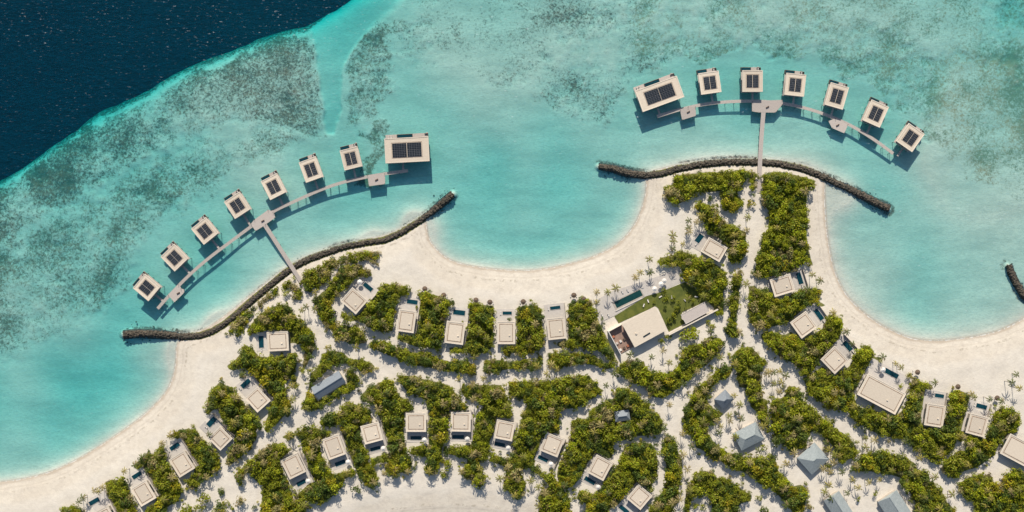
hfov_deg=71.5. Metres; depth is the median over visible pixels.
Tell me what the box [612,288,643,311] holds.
swimming pool
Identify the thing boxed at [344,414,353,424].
bushy tree
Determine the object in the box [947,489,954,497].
palm tree
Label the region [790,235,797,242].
palm tree
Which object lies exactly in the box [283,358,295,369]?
bushy tree
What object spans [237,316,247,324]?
bushy tree
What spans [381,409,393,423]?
bushy tree
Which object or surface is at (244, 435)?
bushy tree
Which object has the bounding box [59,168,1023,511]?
thicket
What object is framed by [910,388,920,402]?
bushy tree
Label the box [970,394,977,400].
palm tree
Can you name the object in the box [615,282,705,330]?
lawn
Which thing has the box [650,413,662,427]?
bushy tree
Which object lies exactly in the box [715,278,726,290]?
bushy tree
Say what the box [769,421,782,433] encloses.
bushy tree
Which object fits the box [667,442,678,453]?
bushy tree
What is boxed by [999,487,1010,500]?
bushy tree
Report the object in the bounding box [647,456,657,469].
bushy tree
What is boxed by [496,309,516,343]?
beach villa
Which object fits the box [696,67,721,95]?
overwater villa
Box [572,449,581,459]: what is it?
bushy tree
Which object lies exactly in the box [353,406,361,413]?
palm tree
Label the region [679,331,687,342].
bushy tree
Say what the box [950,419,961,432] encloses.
bushy tree
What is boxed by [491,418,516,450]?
beach villa
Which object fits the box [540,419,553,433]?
bushy tree
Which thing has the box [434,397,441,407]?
bushy tree
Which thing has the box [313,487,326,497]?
bushy tree
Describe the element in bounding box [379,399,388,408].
bushy tree
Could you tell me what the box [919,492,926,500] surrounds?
palm tree
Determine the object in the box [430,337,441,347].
bushy tree
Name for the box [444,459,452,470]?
bushy tree
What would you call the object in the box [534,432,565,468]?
beach villa
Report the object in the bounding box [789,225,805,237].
bushy tree
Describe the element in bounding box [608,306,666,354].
clubhouse
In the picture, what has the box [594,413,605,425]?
bushy tree
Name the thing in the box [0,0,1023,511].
ground
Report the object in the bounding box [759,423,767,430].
palm tree
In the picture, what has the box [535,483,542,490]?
palm tree
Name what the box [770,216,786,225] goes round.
bushy tree
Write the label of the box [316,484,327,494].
bushy tree
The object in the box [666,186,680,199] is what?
bushy tree
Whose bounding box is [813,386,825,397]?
bushy tree
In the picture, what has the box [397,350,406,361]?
bushy tree
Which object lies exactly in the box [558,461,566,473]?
bushy tree
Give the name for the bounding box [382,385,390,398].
bushy tree
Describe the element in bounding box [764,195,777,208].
bushy tree
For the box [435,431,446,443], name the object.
bushy tree
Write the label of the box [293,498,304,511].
bushy tree
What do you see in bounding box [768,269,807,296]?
beach villa
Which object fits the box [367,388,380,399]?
bushy tree
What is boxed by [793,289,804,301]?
bushy tree
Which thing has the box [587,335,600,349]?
bushy tree
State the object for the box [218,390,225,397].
palm tree
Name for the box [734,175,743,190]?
bushy tree
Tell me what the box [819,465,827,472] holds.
palm tree
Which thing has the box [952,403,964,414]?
bushy tree
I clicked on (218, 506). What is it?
bushy tree
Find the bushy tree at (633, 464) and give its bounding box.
[631,458,639,470]
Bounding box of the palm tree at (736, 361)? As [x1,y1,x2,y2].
[730,358,739,368]
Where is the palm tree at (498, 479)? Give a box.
[496,474,503,482]
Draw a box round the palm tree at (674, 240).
[669,237,677,244]
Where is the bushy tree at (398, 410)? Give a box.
[393,407,402,417]
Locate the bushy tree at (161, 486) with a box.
[158,480,171,489]
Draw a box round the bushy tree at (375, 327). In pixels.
[371,322,381,331]
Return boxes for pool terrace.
[595,269,682,320]
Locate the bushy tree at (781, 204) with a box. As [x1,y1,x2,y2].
[779,196,788,211]
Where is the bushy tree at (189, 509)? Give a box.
[181,502,195,511]
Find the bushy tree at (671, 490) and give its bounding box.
[666,485,677,499]
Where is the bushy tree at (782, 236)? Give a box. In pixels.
[770,233,783,246]
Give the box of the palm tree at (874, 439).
[870,435,878,444]
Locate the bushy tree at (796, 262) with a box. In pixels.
[790,256,802,267]
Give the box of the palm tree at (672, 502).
[668,497,676,507]
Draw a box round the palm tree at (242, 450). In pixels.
[239,444,247,453]
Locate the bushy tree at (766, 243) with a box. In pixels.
[761,238,772,250]
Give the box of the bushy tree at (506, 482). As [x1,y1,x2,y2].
[503,478,516,489]
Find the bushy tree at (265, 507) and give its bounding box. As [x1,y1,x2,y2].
[260,501,272,511]
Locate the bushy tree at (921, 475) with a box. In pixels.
[914,469,927,483]
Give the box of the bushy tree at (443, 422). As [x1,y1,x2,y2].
[439,416,451,430]
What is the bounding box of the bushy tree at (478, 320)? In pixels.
[470,311,483,321]
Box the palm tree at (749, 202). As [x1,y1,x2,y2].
[746,199,755,207]
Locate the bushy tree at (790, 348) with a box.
[784,344,796,352]
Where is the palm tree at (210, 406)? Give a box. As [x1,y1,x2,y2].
[205,400,214,409]
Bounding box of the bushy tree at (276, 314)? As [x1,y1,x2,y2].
[272,308,282,318]
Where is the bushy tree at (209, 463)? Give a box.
[202,455,214,468]
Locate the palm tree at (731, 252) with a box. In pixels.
[729,247,737,255]
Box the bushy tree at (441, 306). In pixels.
[435,298,449,310]
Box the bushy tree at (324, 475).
[319,466,330,478]
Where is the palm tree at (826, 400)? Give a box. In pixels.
[823,395,830,404]
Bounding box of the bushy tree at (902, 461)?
[895,459,904,470]
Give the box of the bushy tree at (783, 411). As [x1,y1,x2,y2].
[777,404,790,415]
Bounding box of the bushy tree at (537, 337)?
[530,329,542,340]
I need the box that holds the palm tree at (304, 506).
[300,501,308,509]
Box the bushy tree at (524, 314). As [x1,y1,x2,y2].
[520,308,530,318]
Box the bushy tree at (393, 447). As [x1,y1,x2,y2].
[386,442,398,453]
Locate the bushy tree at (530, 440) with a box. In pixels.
[520,434,533,445]
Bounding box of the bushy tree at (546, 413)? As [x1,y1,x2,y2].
[541,407,549,416]
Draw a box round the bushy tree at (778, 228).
[771,225,784,233]
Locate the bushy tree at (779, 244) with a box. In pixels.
[774,238,786,247]
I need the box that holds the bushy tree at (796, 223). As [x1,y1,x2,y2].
[790,219,804,233]
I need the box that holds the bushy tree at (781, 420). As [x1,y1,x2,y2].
[778,416,785,424]
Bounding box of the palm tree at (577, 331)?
[574,327,582,335]
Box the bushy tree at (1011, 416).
[1007,413,1018,423]
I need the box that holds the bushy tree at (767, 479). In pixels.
[762,473,772,483]
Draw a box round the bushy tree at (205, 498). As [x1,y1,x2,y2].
[196,492,210,504]
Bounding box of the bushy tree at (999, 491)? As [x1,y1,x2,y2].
[990,481,1003,493]
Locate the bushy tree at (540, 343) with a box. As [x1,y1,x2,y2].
[527,338,542,349]
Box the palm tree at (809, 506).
[805,503,813,509]
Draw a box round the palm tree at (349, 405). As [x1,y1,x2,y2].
[345,401,353,409]
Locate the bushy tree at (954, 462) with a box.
[949,458,964,470]
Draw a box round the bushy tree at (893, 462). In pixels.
[889,458,899,465]
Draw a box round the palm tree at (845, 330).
[843,328,850,335]
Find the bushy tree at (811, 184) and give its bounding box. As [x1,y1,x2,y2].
[799,179,814,190]
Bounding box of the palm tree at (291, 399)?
[288,395,295,403]
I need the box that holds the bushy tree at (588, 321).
[586,312,594,324]
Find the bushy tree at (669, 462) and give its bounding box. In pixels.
[664,457,676,469]
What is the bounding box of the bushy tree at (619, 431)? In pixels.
[613,425,624,439]
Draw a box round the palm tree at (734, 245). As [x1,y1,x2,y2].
[730,239,739,248]
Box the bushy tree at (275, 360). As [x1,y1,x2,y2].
[270,355,277,366]
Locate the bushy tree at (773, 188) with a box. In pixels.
[768,184,779,195]
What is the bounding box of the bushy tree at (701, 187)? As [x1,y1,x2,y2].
[694,178,707,192]
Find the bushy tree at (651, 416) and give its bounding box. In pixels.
[647,411,657,423]
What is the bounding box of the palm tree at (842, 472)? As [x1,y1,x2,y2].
[837,468,845,475]
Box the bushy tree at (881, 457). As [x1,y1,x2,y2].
[873,453,885,464]
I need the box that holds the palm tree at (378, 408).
[374,404,382,413]
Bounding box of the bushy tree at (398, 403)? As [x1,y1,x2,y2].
[390,398,403,409]
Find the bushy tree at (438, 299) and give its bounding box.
[434,294,444,307]
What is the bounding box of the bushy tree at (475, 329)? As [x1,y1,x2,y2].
[471,325,485,337]
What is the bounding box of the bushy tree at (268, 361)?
[264,357,275,366]
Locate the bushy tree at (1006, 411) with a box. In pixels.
[1002,405,1014,418]
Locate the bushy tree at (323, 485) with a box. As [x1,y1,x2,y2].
[318,478,330,491]
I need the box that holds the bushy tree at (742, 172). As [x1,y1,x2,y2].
[736,167,745,180]
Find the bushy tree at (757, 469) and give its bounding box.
[750,464,762,475]
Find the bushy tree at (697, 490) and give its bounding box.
[689,486,701,499]
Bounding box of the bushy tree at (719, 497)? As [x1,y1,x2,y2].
[711,494,725,507]
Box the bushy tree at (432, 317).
[428,314,438,323]
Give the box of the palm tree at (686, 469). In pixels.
[683,465,691,473]
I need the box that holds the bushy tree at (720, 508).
[711,504,725,511]
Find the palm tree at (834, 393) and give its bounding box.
[830,388,837,397]
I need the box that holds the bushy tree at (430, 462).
[424,457,436,470]
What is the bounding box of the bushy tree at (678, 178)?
[674,175,683,187]
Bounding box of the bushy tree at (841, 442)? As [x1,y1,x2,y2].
[839,436,846,446]
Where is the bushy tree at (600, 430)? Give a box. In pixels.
[596,422,607,433]
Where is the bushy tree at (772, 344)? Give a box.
[768,339,781,348]
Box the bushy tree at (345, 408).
[339,403,351,413]
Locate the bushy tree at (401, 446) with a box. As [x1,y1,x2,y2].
[396,438,406,451]
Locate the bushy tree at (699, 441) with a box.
[692,433,707,445]
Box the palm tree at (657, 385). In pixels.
[653,380,661,389]
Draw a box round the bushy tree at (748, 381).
[746,378,756,389]
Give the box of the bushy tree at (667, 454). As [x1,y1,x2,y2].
[664,450,674,461]
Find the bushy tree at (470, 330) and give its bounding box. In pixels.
[465,326,475,335]
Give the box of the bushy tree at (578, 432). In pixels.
[571,427,582,438]
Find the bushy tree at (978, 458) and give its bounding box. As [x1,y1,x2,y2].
[970,452,984,462]
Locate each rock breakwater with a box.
[122,191,454,343]
[598,157,890,212]
[1005,263,1023,299]
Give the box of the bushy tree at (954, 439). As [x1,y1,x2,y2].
[944,433,958,448]
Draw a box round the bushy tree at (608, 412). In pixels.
[601,407,612,418]
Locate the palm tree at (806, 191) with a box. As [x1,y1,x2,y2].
[799,186,809,196]
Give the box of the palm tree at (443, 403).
[440,399,448,407]
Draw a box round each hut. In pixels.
[311,371,345,398]
[614,409,629,421]
[714,390,733,408]
[733,422,763,450]
[797,442,828,473]
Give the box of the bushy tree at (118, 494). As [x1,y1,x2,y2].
[109,485,124,496]
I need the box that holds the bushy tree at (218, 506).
[215,499,222,509]
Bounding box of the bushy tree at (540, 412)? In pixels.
[537,410,545,418]
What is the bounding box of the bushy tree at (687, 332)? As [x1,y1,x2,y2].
[683,325,697,340]
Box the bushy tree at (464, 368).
[461,363,474,373]
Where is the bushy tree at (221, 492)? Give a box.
[217,488,223,495]
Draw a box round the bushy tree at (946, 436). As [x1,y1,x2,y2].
[942,432,952,440]
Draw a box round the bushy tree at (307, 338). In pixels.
[298,332,314,343]
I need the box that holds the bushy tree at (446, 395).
[440,389,448,400]
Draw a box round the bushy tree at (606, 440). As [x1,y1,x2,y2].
[601,434,612,442]
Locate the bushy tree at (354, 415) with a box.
[350,408,362,418]
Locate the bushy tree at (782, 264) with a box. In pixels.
[775,260,788,270]
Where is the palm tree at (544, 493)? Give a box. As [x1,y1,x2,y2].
[540,489,549,496]
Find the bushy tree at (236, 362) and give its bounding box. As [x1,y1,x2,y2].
[234,354,244,365]
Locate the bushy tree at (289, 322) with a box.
[284,317,295,328]
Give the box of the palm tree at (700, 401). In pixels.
[698,398,705,405]
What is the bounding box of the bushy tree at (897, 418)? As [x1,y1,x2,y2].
[895,414,902,428]
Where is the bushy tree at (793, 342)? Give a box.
[785,339,795,349]
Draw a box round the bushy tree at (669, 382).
[661,376,674,386]
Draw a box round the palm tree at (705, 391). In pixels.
[701,386,708,394]
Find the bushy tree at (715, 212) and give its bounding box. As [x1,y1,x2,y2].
[709,207,718,221]
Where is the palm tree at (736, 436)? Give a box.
[731,433,739,440]
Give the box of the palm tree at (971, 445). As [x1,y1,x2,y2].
[964,440,975,449]
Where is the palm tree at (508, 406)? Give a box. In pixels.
[503,401,512,410]
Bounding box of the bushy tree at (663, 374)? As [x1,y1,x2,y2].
[659,372,673,379]
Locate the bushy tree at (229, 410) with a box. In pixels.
[224,402,237,412]
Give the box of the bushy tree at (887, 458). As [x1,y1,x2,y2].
[877,450,892,464]
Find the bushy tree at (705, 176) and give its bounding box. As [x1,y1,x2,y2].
[696,172,706,186]
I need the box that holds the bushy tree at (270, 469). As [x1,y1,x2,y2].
[264,463,276,474]
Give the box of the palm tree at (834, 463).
[829,458,837,466]
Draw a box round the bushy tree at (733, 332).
[727,325,739,338]
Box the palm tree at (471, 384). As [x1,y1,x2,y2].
[468,380,476,388]
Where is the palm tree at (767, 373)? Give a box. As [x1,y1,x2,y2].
[763,368,770,377]
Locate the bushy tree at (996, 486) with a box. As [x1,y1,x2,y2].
[986,481,999,493]
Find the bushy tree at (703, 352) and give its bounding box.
[698,347,708,357]
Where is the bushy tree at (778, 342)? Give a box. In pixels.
[771,336,785,347]
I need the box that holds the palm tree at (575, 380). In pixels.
[571,373,579,382]
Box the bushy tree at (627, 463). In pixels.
[618,456,630,468]
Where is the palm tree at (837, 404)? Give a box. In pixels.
[831,400,841,408]
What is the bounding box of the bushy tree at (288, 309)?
[281,307,292,315]
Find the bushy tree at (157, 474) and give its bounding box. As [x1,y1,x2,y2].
[155,470,167,481]
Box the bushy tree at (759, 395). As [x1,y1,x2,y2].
[753,391,764,401]
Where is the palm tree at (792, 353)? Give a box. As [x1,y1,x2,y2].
[786,350,795,359]
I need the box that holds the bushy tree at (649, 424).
[645,418,654,431]
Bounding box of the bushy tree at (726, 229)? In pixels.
[719,227,730,238]
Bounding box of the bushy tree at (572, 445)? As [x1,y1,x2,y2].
[567,440,581,450]
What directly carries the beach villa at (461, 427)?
on the ground at (138, 138)
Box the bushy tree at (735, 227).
[725,224,738,238]
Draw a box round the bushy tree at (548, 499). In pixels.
[540,494,551,506]
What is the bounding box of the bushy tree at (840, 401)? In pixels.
[836,397,846,407]
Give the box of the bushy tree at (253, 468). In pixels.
[249,462,261,476]
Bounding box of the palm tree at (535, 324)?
[530,320,539,327]
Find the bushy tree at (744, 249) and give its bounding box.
[737,240,747,253]
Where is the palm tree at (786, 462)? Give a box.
[782,460,789,467]
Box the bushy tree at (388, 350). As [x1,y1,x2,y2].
[377,341,391,352]
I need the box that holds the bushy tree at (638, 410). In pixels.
[631,404,642,414]
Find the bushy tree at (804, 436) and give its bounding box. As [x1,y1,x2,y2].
[797,432,811,441]
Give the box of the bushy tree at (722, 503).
[718,499,728,508]
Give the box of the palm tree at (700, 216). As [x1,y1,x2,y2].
[697,212,705,220]
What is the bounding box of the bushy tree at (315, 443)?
[309,436,322,452]
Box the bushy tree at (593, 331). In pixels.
[589,325,597,336]
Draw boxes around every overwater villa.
[133,271,164,300]
[160,241,191,270]
[191,214,219,244]
[224,188,251,218]
[261,170,286,199]
[299,153,323,182]
[340,142,362,170]
[384,132,429,163]
[633,73,683,112]
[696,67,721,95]
[740,67,762,92]
[782,70,805,97]
[822,80,848,109]
[858,97,888,127]
[892,121,924,151]
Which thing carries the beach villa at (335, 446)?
on the ground at (138, 138)
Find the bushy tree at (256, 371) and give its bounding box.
[248,366,260,378]
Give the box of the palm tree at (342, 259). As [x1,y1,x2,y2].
[339,255,347,263]
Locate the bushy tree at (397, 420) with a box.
[390,417,402,427]
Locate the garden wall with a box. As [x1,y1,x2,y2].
[668,309,717,334]
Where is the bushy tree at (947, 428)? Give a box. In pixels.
[941,423,957,433]
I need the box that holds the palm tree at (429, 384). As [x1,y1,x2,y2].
[425,380,433,389]
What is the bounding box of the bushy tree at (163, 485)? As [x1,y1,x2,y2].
[153,477,168,488]
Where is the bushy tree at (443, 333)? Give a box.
[434,329,444,339]
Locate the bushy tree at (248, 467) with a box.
[243,462,256,471]
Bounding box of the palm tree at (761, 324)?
[757,320,766,327]
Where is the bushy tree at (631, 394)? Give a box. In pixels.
[629,390,638,399]
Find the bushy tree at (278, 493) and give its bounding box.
[270,490,281,500]
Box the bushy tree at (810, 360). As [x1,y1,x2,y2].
[801,355,815,364]
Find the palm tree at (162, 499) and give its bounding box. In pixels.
[160,495,166,503]
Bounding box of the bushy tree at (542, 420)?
[541,414,547,426]
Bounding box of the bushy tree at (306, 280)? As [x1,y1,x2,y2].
[304,276,318,286]
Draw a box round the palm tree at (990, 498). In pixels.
[987,494,994,501]
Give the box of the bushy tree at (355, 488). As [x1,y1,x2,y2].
[350,486,361,493]
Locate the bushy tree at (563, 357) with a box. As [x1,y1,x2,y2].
[560,355,570,363]
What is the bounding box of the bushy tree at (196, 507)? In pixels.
[193,505,205,511]
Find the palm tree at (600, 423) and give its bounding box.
[596,420,604,428]
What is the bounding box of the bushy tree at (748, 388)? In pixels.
[746,380,756,392]
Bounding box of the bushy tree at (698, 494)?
[695,486,706,495]
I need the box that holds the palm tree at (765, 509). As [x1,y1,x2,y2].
[759,506,768,511]
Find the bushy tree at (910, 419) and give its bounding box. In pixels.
[908,413,918,422]
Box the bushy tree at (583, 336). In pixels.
[579,329,590,341]
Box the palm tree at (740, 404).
[734,401,743,409]
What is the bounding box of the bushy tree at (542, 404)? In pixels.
[534,400,546,415]
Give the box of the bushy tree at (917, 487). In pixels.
[911,481,921,493]
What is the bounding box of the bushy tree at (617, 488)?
[611,482,622,497]
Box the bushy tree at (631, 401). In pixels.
[624,394,638,404]
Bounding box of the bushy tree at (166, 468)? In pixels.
[156,460,170,474]
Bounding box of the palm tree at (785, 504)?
[782,500,791,509]
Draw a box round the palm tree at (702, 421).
[698,416,707,424]
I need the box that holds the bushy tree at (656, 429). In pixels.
[651,423,659,434]
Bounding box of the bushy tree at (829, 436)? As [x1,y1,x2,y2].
[826,431,839,439]
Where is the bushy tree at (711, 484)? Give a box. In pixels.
[706,473,719,488]
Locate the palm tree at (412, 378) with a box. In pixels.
[409,375,416,382]
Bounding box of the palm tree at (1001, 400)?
[994,397,1004,404]
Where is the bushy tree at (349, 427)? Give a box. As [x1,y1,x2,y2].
[343,424,354,438]
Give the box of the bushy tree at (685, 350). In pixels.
[681,345,692,353]
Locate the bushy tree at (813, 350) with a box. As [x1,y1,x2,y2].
[807,346,818,354]
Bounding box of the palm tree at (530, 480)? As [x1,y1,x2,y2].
[525,475,535,484]
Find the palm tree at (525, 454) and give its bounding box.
[518,452,527,461]
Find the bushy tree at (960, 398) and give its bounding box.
[955,391,964,402]
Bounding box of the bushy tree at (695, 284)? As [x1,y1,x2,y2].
[688,275,702,286]
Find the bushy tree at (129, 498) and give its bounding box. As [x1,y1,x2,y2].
[121,493,134,504]
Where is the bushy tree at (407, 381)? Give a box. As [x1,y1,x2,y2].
[403,378,418,386]
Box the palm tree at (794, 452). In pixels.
[789,448,798,457]
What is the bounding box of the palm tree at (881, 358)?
[878,353,886,360]
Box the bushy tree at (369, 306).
[366,300,377,311]
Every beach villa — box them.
[88,490,116,511]
[126,466,160,506]
[164,438,198,477]
[200,413,235,450]
[236,373,272,412]
[256,331,290,351]
[281,451,314,489]
[322,432,352,469]
[341,277,378,314]
[360,420,388,454]
[396,296,420,332]
[406,412,428,442]
[444,307,469,344]
[450,411,472,440]
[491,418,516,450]
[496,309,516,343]
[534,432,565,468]
[544,303,567,339]
[580,453,613,488]
[615,483,652,511]
[689,230,726,261]
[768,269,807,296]
[788,302,827,338]
[820,335,856,373]
[854,359,913,414]
[921,389,947,427]
[961,399,991,436]
[995,433,1023,466]
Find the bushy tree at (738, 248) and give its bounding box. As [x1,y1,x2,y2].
[733,242,740,252]
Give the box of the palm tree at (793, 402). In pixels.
[787,399,795,406]
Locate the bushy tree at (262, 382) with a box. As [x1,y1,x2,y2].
[259,375,268,388]
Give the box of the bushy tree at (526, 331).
[515,326,527,340]
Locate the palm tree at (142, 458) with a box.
[139,453,147,460]
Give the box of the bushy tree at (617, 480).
[611,471,625,484]
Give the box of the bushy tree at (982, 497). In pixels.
[977,491,986,506]
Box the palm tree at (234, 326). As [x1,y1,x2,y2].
[229,323,238,330]
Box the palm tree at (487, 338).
[482,334,490,341]
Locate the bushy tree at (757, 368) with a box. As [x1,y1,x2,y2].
[749,364,762,374]
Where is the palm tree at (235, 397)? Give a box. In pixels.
[230,392,240,401]
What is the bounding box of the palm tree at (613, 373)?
[610,369,617,377]
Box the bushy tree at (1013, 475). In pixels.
[1005,468,1020,479]
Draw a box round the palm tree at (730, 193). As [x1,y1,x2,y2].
[726,188,735,197]
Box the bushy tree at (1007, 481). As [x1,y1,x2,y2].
[1002,476,1015,488]
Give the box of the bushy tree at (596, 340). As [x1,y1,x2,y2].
[592,331,602,344]
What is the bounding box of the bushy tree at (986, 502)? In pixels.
[979,498,990,508]
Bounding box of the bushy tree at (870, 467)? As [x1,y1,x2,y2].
[862,456,876,470]
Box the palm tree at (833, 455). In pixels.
[830,450,837,459]
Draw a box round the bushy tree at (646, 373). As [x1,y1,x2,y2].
[641,366,651,379]
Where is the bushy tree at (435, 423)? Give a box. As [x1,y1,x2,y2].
[429,417,440,430]
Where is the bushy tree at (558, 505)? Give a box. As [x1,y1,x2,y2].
[553,500,562,511]
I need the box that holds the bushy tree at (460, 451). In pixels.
[457,446,470,454]
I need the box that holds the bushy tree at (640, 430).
[633,424,643,433]
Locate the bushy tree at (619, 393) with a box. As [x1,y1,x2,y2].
[614,387,626,400]
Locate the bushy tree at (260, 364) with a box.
[253,358,264,369]
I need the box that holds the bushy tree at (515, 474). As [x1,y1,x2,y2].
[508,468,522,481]
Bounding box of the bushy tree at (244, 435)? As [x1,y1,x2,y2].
[237,428,252,440]
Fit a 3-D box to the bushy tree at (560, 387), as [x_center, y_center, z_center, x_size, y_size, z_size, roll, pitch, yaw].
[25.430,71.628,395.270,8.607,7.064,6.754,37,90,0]
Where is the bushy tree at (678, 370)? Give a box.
[672,365,684,378]
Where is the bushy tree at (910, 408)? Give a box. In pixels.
[906,403,917,410]
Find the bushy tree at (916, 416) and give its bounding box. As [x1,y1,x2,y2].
[910,412,920,419]
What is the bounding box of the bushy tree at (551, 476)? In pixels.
[543,471,554,481]
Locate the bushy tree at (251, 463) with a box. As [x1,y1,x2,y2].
[247,459,260,468]
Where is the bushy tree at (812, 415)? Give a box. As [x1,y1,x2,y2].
[808,404,816,419]
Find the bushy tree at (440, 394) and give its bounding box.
[438,389,448,396]
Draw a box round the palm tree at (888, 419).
[882,414,891,422]
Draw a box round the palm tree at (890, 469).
[887,466,895,474]
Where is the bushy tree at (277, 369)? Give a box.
[268,366,281,377]
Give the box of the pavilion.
[681,302,708,323]
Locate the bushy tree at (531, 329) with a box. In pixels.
[528,322,535,333]
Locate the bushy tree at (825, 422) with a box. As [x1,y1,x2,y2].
[820,419,832,428]
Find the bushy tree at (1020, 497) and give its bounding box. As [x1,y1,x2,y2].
[1014,494,1023,504]
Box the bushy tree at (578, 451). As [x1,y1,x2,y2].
[569,449,579,462]
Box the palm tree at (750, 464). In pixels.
[746,458,753,466]
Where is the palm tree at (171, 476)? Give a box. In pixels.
[167,472,177,481]
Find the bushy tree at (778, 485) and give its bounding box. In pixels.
[771,482,785,491]
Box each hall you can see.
[823,491,851,511]
[877,490,910,511]
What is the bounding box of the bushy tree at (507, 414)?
[499,407,512,417]
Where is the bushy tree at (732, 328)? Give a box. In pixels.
[725,322,737,332]
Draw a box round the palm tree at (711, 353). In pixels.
[707,349,714,357]
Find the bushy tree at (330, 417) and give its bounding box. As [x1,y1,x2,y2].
[323,412,336,423]
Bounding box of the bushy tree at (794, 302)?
[792,297,803,307]
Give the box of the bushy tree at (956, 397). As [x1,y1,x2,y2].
[949,390,959,401]
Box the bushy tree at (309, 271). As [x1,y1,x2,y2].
[303,268,315,282]
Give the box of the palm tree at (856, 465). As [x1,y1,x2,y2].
[852,462,860,468]
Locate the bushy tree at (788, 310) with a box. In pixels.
[784,305,796,313]
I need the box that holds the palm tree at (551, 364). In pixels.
[546,360,555,369]
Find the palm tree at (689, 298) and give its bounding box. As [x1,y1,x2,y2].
[684,294,691,301]
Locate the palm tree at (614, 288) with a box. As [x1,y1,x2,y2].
[611,284,620,291]
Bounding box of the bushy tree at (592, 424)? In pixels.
[589,421,598,429]
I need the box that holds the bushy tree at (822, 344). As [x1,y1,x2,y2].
[818,341,827,349]
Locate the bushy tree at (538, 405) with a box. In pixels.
[531,397,543,408]
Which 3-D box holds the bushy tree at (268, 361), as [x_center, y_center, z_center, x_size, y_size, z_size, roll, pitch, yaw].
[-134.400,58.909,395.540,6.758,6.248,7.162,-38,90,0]
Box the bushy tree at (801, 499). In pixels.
[794,491,807,502]
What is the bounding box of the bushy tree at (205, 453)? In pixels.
[200,446,212,458]
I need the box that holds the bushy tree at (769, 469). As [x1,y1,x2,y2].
[763,466,772,478]
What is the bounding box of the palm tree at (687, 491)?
[685,487,693,495]
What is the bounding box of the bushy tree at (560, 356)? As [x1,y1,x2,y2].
[557,349,569,364]
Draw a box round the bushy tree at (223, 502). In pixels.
[220,499,229,509]
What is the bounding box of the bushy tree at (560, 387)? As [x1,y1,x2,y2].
[552,378,565,392]
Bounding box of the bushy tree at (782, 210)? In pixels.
[772,207,786,216]
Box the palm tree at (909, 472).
[906,469,916,479]
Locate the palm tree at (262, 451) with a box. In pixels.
[258,447,266,456]
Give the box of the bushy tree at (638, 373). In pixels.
[632,369,643,380]
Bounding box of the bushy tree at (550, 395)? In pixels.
[544,390,556,401]
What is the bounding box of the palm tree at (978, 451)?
[974,449,983,456]
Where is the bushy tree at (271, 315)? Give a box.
[266,307,276,318]
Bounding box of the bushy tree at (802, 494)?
[797,493,805,503]
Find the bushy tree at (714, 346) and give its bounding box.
[706,339,721,351]
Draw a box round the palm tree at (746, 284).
[742,280,750,287]
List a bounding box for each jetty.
[155,163,407,308]
[656,93,902,192]
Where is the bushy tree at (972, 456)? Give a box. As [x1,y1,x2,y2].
[966,448,981,459]
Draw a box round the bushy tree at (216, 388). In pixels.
[210,386,222,399]
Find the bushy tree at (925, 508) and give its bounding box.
[917,502,929,511]
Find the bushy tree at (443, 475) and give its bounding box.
[440,469,447,478]
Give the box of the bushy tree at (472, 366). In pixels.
[465,363,476,374]
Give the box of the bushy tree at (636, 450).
[629,443,644,453]
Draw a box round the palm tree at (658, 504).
[653,501,662,509]
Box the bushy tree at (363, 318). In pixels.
[359,316,374,326]
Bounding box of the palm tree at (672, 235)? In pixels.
[669,230,677,240]
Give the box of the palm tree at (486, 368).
[482,364,491,372]
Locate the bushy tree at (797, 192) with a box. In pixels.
[795,187,805,195]
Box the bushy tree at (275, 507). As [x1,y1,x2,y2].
[271,503,283,511]
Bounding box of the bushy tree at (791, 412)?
[786,409,798,417]
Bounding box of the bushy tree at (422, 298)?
[420,291,429,302]
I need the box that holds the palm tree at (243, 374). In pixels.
[239,371,247,377]
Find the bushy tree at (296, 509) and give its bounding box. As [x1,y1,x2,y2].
[294,504,304,511]
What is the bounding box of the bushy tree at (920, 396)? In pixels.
[911,395,923,406]
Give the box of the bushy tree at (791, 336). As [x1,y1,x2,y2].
[783,334,796,346]
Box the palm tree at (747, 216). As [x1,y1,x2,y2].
[743,213,751,221]
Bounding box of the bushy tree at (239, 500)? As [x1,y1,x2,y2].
[233,495,246,506]
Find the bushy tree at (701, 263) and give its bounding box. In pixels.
[693,258,705,269]
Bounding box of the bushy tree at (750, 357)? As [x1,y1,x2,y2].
[742,351,754,364]
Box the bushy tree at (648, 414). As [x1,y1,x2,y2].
[640,413,650,426]
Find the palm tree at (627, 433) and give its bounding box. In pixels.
[619,427,631,440]
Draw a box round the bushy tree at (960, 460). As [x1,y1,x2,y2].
[956,455,965,468]
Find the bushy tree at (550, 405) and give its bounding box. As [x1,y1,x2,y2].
[546,397,556,408]
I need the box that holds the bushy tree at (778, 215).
[770,212,783,223]
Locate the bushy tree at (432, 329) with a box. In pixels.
[429,324,444,335]
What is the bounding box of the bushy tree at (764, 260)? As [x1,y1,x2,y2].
[755,252,770,266]
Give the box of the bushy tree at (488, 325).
[486,317,495,328]
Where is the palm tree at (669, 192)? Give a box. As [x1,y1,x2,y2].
[664,187,672,196]
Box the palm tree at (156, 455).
[154,451,162,459]
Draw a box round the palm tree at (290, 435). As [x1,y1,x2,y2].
[285,432,293,438]
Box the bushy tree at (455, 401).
[450,394,461,408]
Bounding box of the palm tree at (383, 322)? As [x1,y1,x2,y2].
[378,318,385,326]
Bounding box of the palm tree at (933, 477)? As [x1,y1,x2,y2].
[929,472,938,480]
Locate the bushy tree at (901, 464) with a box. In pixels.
[893,453,905,467]
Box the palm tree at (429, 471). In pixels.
[424,465,433,475]
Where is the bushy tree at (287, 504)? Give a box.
[282,494,294,508]
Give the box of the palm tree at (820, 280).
[815,277,824,284]
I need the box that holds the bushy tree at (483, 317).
[475,312,489,324]
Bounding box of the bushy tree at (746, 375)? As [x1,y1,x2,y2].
[741,367,749,378]
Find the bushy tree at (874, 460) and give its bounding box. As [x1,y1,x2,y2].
[867,457,881,464]

